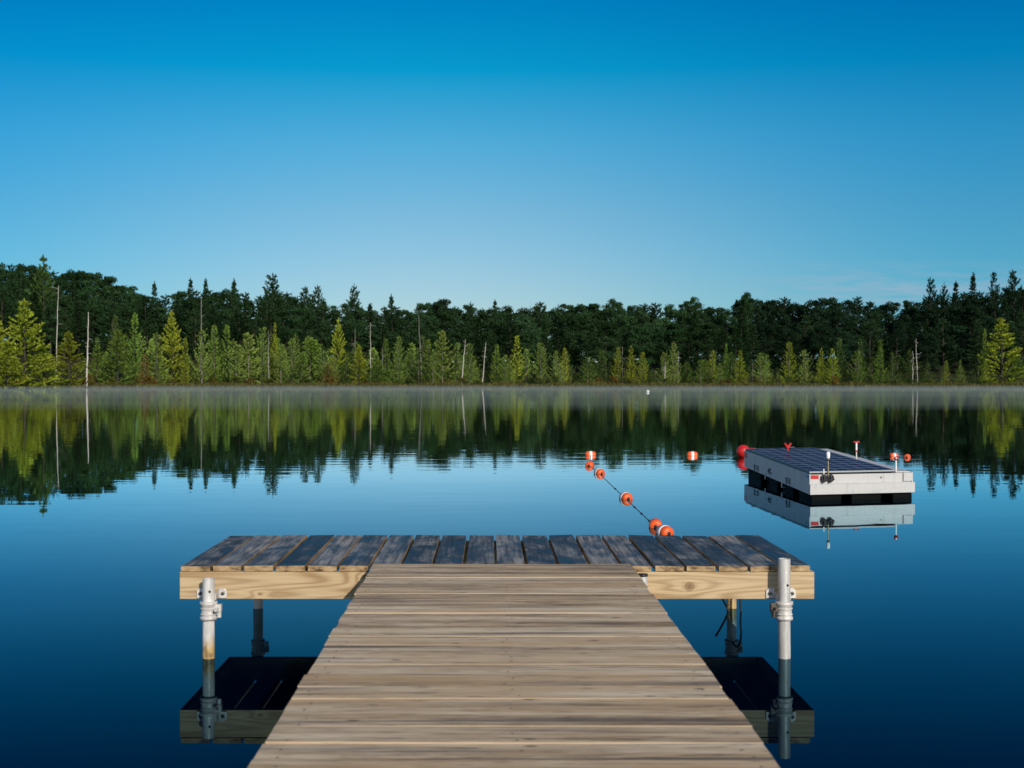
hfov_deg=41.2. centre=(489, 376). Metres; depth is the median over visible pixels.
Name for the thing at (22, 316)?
pine tree
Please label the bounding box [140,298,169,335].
pine tree
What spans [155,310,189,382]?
pine tree
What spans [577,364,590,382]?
conifer tree
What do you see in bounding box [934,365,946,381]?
conifer tree
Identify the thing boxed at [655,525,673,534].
lane float
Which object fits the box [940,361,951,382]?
conifer tree
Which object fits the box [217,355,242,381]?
conifer tree
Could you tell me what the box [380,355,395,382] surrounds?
conifer tree
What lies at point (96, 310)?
broadleaf tree
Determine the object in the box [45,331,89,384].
pine tree
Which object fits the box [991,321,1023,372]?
broadleaf tree
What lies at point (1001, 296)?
broadleaf tree
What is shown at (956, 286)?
spruce tree
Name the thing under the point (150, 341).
pine tree
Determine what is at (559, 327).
spruce tree
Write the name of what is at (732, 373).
conifer tree
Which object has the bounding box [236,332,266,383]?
pine tree
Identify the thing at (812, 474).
solar raft
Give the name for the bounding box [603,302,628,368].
broadleaf tree
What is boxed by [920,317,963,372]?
pine tree
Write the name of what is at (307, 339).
pine tree
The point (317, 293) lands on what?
pine tree
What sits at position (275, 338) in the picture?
conifer tree
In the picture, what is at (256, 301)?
pine tree
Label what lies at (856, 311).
broadleaf tree
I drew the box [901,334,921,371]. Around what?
spruce tree
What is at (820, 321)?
pine tree
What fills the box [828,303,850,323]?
broadleaf tree
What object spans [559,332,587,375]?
broadleaf tree
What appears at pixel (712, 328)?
broadleaf tree
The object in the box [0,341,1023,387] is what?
ground
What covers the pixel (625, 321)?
broadleaf tree
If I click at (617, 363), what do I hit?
conifer tree
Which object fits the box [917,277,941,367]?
pine tree
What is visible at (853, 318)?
broadleaf tree
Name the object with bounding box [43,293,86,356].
broadleaf tree
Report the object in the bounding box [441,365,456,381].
conifer tree
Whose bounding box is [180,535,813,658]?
dock platform
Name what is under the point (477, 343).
spruce tree
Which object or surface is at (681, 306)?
broadleaf tree
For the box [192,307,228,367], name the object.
pine tree
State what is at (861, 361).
conifer tree
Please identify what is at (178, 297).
broadleaf tree
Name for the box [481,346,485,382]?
dead tree
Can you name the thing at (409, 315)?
broadleaf tree
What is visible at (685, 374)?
conifer tree
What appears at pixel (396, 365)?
conifer tree
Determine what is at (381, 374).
conifer tree
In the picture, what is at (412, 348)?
pine tree
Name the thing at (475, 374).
conifer tree
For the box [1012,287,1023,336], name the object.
spruce tree
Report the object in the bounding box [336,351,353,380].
pine tree
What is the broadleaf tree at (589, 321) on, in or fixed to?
on the ground
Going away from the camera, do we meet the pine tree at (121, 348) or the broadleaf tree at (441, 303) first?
the pine tree at (121, 348)
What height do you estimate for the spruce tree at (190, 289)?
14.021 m
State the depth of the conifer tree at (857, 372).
177.11 m
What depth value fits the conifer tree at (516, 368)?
181.95 m
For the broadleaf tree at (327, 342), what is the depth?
202.59 m
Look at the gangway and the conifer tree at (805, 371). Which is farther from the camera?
the conifer tree at (805, 371)
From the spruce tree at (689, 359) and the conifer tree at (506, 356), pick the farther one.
the spruce tree at (689, 359)
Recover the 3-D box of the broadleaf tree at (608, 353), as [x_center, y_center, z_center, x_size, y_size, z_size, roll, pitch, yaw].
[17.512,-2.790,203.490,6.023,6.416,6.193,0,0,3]
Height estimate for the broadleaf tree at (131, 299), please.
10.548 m
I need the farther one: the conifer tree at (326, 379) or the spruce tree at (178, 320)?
the spruce tree at (178, 320)
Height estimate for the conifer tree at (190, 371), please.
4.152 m
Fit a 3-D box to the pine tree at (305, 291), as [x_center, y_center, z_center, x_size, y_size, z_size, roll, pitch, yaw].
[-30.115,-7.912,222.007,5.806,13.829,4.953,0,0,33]
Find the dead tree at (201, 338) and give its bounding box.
[200,298,205,382]
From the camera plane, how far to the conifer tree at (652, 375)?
177.20 m
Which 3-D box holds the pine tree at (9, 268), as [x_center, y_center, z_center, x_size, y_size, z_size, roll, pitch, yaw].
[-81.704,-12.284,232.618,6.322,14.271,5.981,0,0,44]
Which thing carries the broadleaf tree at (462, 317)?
on the ground
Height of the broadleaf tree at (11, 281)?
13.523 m
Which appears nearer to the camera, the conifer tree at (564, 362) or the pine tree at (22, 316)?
the pine tree at (22, 316)
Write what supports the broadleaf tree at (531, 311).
on the ground
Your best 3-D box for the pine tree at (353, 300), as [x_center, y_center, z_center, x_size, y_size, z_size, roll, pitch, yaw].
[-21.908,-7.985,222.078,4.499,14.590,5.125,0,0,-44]
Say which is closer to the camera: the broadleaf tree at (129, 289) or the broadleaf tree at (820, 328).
the broadleaf tree at (820, 328)
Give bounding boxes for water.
[0,387,1023,767]
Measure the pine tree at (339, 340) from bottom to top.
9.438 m
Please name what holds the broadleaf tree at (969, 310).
on the ground
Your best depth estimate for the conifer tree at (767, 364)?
178.21 m
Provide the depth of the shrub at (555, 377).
176.75 m
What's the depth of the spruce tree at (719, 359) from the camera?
217.91 m
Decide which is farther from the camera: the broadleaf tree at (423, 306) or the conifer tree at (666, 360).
the broadleaf tree at (423, 306)
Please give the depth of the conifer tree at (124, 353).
177.48 m
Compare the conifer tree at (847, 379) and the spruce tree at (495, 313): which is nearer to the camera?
the conifer tree at (847, 379)
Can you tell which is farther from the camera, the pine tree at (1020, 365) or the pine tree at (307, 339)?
the pine tree at (307, 339)
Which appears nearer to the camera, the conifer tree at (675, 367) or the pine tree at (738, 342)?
the conifer tree at (675, 367)
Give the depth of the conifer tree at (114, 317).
174.60 m
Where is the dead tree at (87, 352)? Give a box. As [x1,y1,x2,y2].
[85,312,89,386]
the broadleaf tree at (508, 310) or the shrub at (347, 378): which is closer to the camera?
the shrub at (347, 378)
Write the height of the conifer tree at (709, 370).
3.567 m
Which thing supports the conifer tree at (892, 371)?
on the ground
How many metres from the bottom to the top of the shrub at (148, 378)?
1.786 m
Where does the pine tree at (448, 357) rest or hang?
on the ground
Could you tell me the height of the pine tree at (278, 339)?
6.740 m
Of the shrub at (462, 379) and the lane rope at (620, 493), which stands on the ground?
the shrub at (462, 379)
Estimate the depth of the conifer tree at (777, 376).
180.87 m
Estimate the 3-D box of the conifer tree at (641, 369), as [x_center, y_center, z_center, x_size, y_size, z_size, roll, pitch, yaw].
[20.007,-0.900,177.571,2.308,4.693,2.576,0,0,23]
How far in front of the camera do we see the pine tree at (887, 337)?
208.98 m
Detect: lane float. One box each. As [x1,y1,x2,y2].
[585,451,595,455]
[585,461,593,465]
[594,468,604,473]
[619,492,632,499]
[649,518,661,527]
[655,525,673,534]
[687,451,697,455]
[889,453,898,456]
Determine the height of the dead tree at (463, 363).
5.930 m
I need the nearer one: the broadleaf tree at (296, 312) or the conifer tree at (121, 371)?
the conifer tree at (121, 371)
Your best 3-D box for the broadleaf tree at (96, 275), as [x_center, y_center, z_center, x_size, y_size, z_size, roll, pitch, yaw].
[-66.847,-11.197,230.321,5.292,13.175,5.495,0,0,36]
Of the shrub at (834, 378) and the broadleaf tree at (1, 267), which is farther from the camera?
the broadleaf tree at (1, 267)
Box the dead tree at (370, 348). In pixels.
[369,322,371,380]
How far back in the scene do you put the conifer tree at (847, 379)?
179.57 m
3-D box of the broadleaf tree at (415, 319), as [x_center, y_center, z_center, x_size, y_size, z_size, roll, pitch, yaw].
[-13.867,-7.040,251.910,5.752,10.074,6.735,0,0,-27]
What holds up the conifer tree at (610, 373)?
on the ground
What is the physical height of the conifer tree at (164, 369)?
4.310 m
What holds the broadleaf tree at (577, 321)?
on the ground
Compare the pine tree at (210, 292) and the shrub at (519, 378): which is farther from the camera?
the pine tree at (210, 292)
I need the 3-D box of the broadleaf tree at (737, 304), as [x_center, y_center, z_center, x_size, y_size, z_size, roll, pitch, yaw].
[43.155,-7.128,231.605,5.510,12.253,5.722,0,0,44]
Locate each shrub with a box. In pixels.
[20,376,34,387]
[60,378,72,387]
[82,374,94,383]
[105,378,116,386]
[144,375,157,383]
[165,378,180,383]
[229,376,242,383]
[245,379,259,383]
[339,376,351,383]
[454,377,467,383]
[516,375,525,383]
[549,375,560,383]
[606,376,618,383]
[625,375,638,383]
[684,377,693,383]
[703,378,714,383]
[740,376,746,383]
[784,376,792,383]
[829,376,839,383]
[848,377,856,382]
[869,375,878,383]
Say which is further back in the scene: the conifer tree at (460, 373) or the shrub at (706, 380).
the conifer tree at (460, 373)
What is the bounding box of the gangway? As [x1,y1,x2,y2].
[247,564,779,767]
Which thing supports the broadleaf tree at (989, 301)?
on the ground
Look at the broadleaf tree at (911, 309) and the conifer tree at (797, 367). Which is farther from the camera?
the broadleaf tree at (911, 309)
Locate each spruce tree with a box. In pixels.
[17,290,50,356]
[64,299,92,358]
[146,282,157,338]
[148,324,173,366]
[165,311,189,367]
[181,278,198,356]
[196,278,210,361]
[199,303,222,360]
[225,279,242,363]
[236,296,255,356]
[319,300,331,366]
[364,303,376,362]
[383,294,399,370]
[465,338,489,374]
[469,316,490,373]
[487,300,502,367]
[531,331,559,376]
[533,318,551,368]
[550,321,569,370]
[576,323,606,377]
[609,326,636,375]
[666,312,690,371]
[675,333,698,376]
[683,309,701,371]
[696,334,722,375]
[715,326,729,369]
[728,304,752,368]
[741,323,763,375]
[747,314,768,368]
[876,316,894,366]
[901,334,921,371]
[947,281,966,366]
[960,319,991,375]
[961,272,981,365]
[987,294,1000,354]
[997,296,1011,368]
[1005,308,1023,369]
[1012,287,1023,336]
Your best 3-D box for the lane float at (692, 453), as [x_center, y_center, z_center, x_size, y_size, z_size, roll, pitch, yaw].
[3.406,1.323,22.843,0.182,0.125,0.127,0,0,0]
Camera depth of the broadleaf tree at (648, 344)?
204.91 m
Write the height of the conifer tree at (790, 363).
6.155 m
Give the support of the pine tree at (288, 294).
on the ground
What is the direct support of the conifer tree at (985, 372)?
on the ground
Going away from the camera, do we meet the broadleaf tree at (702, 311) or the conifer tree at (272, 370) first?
the conifer tree at (272, 370)
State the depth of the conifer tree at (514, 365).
179.31 m
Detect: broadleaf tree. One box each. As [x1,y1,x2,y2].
[0,263,6,325]
[0,269,23,349]
[3,299,32,352]
[6,263,42,307]
[28,269,49,307]
[35,299,68,358]
[37,287,74,352]
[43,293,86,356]
[52,269,75,340]
[61,270,95,341]
[70,278,104,351]
[77,303,109,357]
[81,272,110,330]
[84,284,130,353]
[94,275,125,332]
[114,292,142,336]
[117,285,141,328]
[118,322,139,361]
[133,293,148,334]
[145,307,174,347]
[164,291,189,347]
[177,297,212,363]
[206,288,230,333]
[207,307,241,365]
[267,296,298,350]
[284,306,316,354]
[304,320,336,371]
[326,303,350,345]
[327,309,363,368]
[342,306,374,360]
[348,329,384,370]
[357,310,385,339]
[378,329,412,368]
[394,319,431,360]
[396,310,419,343]
[408,302,432,366]
[408,312,423,324]
[417,314,441,359]
[430,298,457,368]
[430,309,460,355]
[430,336,453,368]
[439,327,478,375]
[447,322,473,368]
[450,306,470,367]
[456,305,483,368]
[460,308,496,367]
[482,306,514,352]
[483,317,511,363]
[499,305,524,361]
[504,314,543,372]
[505,306,538,368]
[508,333,547,376]
[524,306,551,367]
[543,308,561,358]
[550,304,575,368]
[557,312,589,358]
[558,304,593,369]
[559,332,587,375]
[579,303,605,365]
[580,318,603,356]
[587,336,625,373]
[595,319,621,372]
[602,298,624,369]
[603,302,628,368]
[611,313,641,369]
[624,325,657,374]
[626,305,638,366]
[630,311,657,362]
[640,326,670,375]
[651,317,670,372]
[655,303,679,368]
[655,322,688,377]
[670,301,693,360]
[678,296,704,366]
[685,302,710,368]
[690,322,724,370]
[698,307,729,351]
[712,308,742,356]
[723,299,758,363]
[727,302,758,363]
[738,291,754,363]
[748,298,776,351]
[755,322,788,374]
[760,300,789,349]
[773,313,803,370]
[785,336,816,374]
[788,302,810,353]
[797,300,826,363]
[807,325,835,373]
[809,297,845,363]
[821,299,854,364]
[821,309,858,361]
[821,326,856,374]
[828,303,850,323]
[836,314,871,370]
[842,302,863,321]
[843,334,872,372]
[868,301,902,358]
[887,314,923,366]
[888,302,911,351]
[900,300,923,359]
[911,333,942,373]
[920,307,954,368]
[937,306,968,368]
[942,325,981,371]
[951,303,989,370]
[963,296,997,363]
[979,315,1008,372]
[985,292,1010,317]
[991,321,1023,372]
[998,289,1018,317]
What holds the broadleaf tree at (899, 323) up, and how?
on the ground
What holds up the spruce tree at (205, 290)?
on the ground
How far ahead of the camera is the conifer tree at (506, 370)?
182.94 m
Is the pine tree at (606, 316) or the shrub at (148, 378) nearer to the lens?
the shrub at (148, 378)
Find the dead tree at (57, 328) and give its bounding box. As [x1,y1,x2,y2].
[55,286,58,381]
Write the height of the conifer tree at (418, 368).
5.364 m
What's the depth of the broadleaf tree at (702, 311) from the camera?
228.66 m
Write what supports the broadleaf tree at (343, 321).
on the ground
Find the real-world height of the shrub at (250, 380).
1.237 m
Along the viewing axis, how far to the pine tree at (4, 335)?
157.54 m
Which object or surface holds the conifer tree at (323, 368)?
on the ground
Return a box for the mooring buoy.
[736,445,753,457]
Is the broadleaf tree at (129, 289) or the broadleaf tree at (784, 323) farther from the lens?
the broadleaf tree at (129, 289)
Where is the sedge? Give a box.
[0,381,1023,387]
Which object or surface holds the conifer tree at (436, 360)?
on the ground
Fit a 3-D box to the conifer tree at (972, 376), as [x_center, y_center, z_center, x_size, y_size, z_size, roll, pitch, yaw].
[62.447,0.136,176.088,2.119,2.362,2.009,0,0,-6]
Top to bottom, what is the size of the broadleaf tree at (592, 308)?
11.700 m
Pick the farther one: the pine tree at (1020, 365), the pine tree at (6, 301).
the pine tree at (6, 301)
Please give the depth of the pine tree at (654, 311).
232.52 m
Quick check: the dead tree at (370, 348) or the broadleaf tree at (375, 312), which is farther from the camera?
the broadleaf tree at (375, 312)
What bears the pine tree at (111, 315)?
on the ground
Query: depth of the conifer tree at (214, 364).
178.27 m
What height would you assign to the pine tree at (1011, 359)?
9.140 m
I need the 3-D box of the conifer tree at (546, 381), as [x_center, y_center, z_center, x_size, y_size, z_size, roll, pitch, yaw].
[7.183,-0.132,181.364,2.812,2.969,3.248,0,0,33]
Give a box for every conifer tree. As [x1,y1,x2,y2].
[77,358,93,383]
[88,337,104,379]
[88,370,109,383]
[99,368,114,382]
[100,315,126,381]
[110,363,132,382]
[118,333,133,381]
[119,312,143,383]
[126,335,156,381]
[129,368,140,382]
[135,354,152,383]
[140,333,173,383]
[149,356,173,383]
[154,350,170,379]
[176,337,195,383]
[177,350,190,383]
[178,356,198,383]
[186,329,216,382]
[191,363,211,382]
[194,344,206,379]
[204,335,222,379]
[205,325,226,382]
[207,369,223,382]
[217,325,234,382]
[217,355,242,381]
[218,341,225,381]
[223,341,254,382]
[243,351,253,382]
[250,327,278,382]
[250,334,266,381]
[266,357,279,383]
[269,323,280,381]
[269,343,293,383]
[277,338,308,383]
[285,357,307,383]
[288,333,301,382]
[303,351,344,382]
[311,344,326,375]
[318,349,338,376]
[318,363,337,383]
[328,356,341,382]
[335,362,352,383]
[349,366,372,382]
[371,365,390,382]
[377,338,393,378]
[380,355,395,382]
[385,336,408,382]
[387,343,407,380]
[400,355,417,383]
[404,348,430,383]
[409,361,429,381]
[412,336,434,377]
[421,339,444,382]
[421,352,443,382]
[427,348,447,382]
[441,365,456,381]
[449,343,468,381]
[454,355,473,383]
[459,343,481,383]
[464,356,485,383]
[471,361,483,383]
[484,370,493,383]
[489,344,504,381]
[494,354,513,381]
[494,362,515,382]
[503,359,517,381]
[510,335,529,383]
[512,357,524,381]
[520,348,537,382]
[526,343,550,381]
[527,369,538,383]
[532,365,551,383]
[544,351,563,382]
[550,363,568,382]
[552,348,571,382]
[559,351,577,382]
[567,371,578,382]
[575,356,600,382]
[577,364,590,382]
[588,365,599,382]
[594,370,608,381]
[603,362,614,383]
[611,347,625,383]
[624,345,639,383]
[632,351,647,382]
[632,358,657,382]
[648,369,657,382]
[655,352,674,382]
[655,359,677,380]
[666,342,682,383]
[675,366,691,382]
[676,362,696,382]
[693,359,710,382]
[702,359,721,381]
[706,351,718,381]
[711,363,729,382]
[721,344,730,383]
[721,359,746,382]
[728,350,752,383]
[741,360,761,382]
[748,353,771,382]
[761,354,773,383]
[771,368,783,382]
[776,342,800,382]
[793,350,813,382]
[793,365,801,382]
[796,365,818,382]
[809,361,828,383]
[811,346,827,383]
[823,348,840,382]
[824,360,845,382]
[825,338,849,383]
[841,361,855,382]
[847,350,868,382]
[851,338,874,383]
[853,366,867,382]
[865,370,887,383]
[868,340,888,383]
[885,352,899,383]
[900,349,920,383]
[922,363,932,382]
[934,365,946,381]
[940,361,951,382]
[952,360,966,382]
[966,369,980,383]
[976,329,990,382]
[981,360,988,382]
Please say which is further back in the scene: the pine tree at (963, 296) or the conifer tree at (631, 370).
the pine tree at (963, 296)
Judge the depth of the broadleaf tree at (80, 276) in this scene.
228.10 m
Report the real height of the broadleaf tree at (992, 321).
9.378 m
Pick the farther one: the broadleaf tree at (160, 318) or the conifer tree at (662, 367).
the broadleaf tree at (160, 318)
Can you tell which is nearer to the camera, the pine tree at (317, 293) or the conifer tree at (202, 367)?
the conifer tree at (202, 367)
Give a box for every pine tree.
[0,286,19,349]
[0,299,60,387]
[0,320,22,384]
[0,341,31,387]
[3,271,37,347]
[4,264,22,343]
[15,282,51,344]
[23,346,67,387]
[24,254,66,352]
[44,270,65,317]
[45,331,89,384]
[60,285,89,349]
[89,302,130,361]
[95,329,139,386]
[98,351,115,382]
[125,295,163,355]
[125,319,159,363]
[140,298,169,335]
[146,295,175,335]
[146,338,155,383]
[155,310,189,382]
[163,303,199,357]
[165,336,182,381]
[180,307,209,370]
[188,290,220,351]
[189,291,208,352]
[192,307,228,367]
[215,292,245,365]
[217,312,259,367]
[218,290,248,346]
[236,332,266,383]
[239,292,260,341]
[240,318,270,368]
[250,273,288,354]
[250,292,283,368]
[250,295,266,341]
[254,289,289,344]
[255,310,290,369]
[262,337,286,383]
[271,325,304,368]
[277,292,294,355]
[286,296,308,343]
[287,312,318,368]
[289,351,310,382]
[290,338,323,382]
[293,286,314,346]
[297,306,342,365]
[298,336,318,382]
[303,294,316,355]
[309,284,329,361]
[323,335,350,373]
[325,317,349,382]
[336,324,372,370]
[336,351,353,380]
[346,286,364,363]
[346,342,367,381]
[348,344,371,383]
[361,360,392,382]
[362,325,399,370]
[362,347,384,381]
[367,316,392,368]
[371,306,395,368]
[376,313,407,372]
[382,306,411,362]
[391,336,427,371]
[400,343,419,383]
[407,341,440,371]
[428,330,457,382]
[441,350,454,377]
[463,303,486,364]
[478,337,502,373]
[484,342,530,375]
[497,314,522,369]
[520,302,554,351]
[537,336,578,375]
[593,350,609,381]
[597,303,610,360]
[627,307,653,367]
[634,303,653,366]
[641,302,665,368]
[695,360,718,380]
[705,329,736,374]
[717,336,756,372]
[723,352,737,381]
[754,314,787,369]
[769,329,811,374]
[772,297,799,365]
[791,314,818,369]
[808,317,834,366]
[827,366,850,382]
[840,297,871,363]
[850,319,890,371]
[858,301,883,357]
[858,311,891,370]
[859,302,877,355]
[861,330,905,372]
[865,357,880,383]
[881,329,919,372]
[885,355,911,382]
[900,362,927,382]
[911,296,941,359]
[914,310,938,366]
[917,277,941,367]
[917,293,961,364]
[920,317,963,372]
[937,282,952,367]
[958,291,969,314]
[964,290,993,359]
[976,317,1023,382]
[985,272,1006,366]
[993,286,1015,359]
[1001,270,1021,363]
[1008,296,1023,361]
[1008,354,1023,382]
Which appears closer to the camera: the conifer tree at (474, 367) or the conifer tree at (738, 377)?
the conifer tree at (738, 377)
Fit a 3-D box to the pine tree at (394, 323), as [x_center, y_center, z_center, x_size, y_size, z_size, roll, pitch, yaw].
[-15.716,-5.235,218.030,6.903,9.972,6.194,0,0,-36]
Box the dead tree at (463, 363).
[461,339,465,383]
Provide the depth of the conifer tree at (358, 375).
179.18 m
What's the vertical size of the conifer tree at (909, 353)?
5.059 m
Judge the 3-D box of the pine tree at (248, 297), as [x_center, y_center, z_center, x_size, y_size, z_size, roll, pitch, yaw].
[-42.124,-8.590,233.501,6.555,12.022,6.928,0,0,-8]
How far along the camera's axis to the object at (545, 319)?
222.09 m
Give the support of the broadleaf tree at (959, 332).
on the ground
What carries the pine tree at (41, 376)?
on the ground
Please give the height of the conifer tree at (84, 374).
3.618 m
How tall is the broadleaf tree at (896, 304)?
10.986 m
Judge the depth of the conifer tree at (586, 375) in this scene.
179.22 m
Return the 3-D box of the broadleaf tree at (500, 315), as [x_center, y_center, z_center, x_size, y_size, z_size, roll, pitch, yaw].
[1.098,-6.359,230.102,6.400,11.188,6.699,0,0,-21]
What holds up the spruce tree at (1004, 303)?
on the ground
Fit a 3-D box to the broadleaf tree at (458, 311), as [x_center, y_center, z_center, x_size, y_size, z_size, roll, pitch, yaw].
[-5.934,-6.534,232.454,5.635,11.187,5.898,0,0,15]
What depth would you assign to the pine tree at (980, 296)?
230.06 m
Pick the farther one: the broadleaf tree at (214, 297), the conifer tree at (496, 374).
the broadleaf tree at (214, 297)
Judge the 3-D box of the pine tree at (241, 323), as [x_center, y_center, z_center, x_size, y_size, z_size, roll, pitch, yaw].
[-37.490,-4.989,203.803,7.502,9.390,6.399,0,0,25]
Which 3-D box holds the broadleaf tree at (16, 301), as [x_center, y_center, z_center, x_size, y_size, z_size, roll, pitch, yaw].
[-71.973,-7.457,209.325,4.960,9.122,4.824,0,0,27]
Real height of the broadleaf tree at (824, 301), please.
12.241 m
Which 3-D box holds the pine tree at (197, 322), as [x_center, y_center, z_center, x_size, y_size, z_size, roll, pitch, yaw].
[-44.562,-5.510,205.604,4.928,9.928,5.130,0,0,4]
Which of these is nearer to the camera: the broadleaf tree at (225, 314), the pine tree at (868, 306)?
the broadleaf tree at (225, 314)
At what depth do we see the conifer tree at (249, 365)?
182.44 m
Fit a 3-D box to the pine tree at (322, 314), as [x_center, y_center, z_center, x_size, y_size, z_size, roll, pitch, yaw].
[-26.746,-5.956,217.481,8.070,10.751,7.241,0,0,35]
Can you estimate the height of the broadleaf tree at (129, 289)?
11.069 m
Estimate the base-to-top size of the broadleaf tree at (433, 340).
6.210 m
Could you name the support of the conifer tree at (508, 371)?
on the ground
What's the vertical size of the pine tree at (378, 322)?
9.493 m
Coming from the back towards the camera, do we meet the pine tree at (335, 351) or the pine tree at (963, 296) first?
the pine tree at (963, 296)
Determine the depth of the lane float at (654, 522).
11.98 m
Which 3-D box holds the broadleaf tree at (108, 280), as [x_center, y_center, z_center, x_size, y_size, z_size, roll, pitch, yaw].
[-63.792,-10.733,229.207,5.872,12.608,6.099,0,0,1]
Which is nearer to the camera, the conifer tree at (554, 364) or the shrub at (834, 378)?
the shrub at (834, 378)
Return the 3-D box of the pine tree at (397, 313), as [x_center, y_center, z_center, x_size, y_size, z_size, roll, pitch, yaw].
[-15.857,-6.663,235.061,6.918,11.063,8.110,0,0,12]
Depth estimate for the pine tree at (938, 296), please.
229.09 m
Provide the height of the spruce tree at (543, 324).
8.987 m
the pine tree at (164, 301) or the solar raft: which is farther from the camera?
the pine tree at (164, 301)
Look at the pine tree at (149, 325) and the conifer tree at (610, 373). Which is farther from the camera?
the pine tree at (149, 325)
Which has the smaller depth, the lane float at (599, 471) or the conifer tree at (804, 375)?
the lane float at (599, 471)
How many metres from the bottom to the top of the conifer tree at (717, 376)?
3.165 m
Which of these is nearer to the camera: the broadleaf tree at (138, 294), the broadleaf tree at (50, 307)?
the broadleaf tree at (50, 307)
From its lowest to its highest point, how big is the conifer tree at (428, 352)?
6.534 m
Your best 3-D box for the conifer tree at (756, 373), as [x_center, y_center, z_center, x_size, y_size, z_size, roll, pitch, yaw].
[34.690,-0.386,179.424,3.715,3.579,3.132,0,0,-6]
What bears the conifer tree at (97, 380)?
on the ground
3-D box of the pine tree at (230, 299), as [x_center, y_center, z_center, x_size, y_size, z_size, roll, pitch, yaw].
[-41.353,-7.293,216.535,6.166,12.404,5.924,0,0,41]
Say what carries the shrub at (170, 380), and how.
on the ground
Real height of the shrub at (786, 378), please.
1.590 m
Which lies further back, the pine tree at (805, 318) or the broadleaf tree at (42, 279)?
the broadleaf tree at (42, 279)
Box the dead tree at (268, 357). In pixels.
[267,332,272,378]
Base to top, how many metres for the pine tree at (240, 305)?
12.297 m
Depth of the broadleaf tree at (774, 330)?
208.35 m
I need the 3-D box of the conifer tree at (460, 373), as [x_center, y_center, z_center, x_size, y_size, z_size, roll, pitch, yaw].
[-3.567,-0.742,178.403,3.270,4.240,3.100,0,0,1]
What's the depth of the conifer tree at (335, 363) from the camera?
179.56 m
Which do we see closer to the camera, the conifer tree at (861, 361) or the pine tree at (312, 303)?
the conifer tree at (861, 361)
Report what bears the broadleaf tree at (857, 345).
on the ground
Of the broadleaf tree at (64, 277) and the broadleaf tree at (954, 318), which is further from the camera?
the broadleaf tree at (64, 277)
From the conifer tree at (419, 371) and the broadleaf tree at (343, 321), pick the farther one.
the broadleaf tree at (343, 321)
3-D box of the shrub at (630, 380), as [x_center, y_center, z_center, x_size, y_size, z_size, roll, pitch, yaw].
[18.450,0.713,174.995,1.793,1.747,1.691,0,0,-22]
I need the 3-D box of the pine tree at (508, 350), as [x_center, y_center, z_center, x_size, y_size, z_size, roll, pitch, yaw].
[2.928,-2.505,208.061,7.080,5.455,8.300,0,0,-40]
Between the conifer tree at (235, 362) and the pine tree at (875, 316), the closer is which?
the conifer tree at (235, 362)
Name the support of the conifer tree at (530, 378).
on the ground
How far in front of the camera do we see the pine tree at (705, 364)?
184.55 m
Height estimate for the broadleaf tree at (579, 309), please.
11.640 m
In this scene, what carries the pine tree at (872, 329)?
on the ground
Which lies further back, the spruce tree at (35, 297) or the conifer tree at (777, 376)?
the spruce tree at (35, 297)
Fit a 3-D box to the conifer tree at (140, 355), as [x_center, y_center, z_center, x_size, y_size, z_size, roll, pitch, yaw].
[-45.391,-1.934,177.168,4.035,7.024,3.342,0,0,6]
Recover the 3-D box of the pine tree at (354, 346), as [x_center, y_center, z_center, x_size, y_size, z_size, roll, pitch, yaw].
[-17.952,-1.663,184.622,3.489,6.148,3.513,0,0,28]
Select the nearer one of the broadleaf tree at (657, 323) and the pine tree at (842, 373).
the pine tree at (842, 373)
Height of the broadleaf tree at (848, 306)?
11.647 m
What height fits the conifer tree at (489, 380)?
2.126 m
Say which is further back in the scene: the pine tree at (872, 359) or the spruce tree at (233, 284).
the spruce tree at (233, 284)
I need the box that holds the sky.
[0,0,1023,362]
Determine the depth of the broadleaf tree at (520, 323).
215.92 m
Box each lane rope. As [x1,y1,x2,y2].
[590,455,668,535]
[643,455,898,456]
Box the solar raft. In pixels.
[744,441,914,500]
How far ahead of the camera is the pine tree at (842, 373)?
183.98 m
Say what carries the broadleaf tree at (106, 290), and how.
on the ground
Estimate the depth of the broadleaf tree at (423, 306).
232.82 m
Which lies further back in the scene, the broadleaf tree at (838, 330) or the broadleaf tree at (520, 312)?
the broadleaf tree at (520, 312)
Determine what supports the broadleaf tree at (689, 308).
on the ground
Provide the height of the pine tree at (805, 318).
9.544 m
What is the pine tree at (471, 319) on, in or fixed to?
on the ground
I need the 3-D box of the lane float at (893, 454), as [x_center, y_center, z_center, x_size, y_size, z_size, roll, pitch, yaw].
[6.728,1.325,22.642,0.151,0.101,0.101,0,0,-11]
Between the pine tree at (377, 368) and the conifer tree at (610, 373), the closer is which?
the pine tree at (377, 368)
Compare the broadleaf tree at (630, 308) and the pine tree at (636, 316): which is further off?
the broadleaf tree at (630, 308)
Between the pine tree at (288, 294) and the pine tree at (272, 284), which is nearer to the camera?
the pine tree at (272, 284)
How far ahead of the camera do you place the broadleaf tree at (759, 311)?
230.98 m
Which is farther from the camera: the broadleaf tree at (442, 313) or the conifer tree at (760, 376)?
the broadleaf tree at (442, 313)
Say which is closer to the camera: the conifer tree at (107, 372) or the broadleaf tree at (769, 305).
the conifer tree at (107, 372)
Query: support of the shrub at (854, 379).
on the ground
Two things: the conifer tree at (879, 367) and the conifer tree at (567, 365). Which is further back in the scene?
the conifer tree at (567, 365)
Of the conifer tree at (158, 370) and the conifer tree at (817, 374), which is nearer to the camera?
the conifer tree at (158, 370)

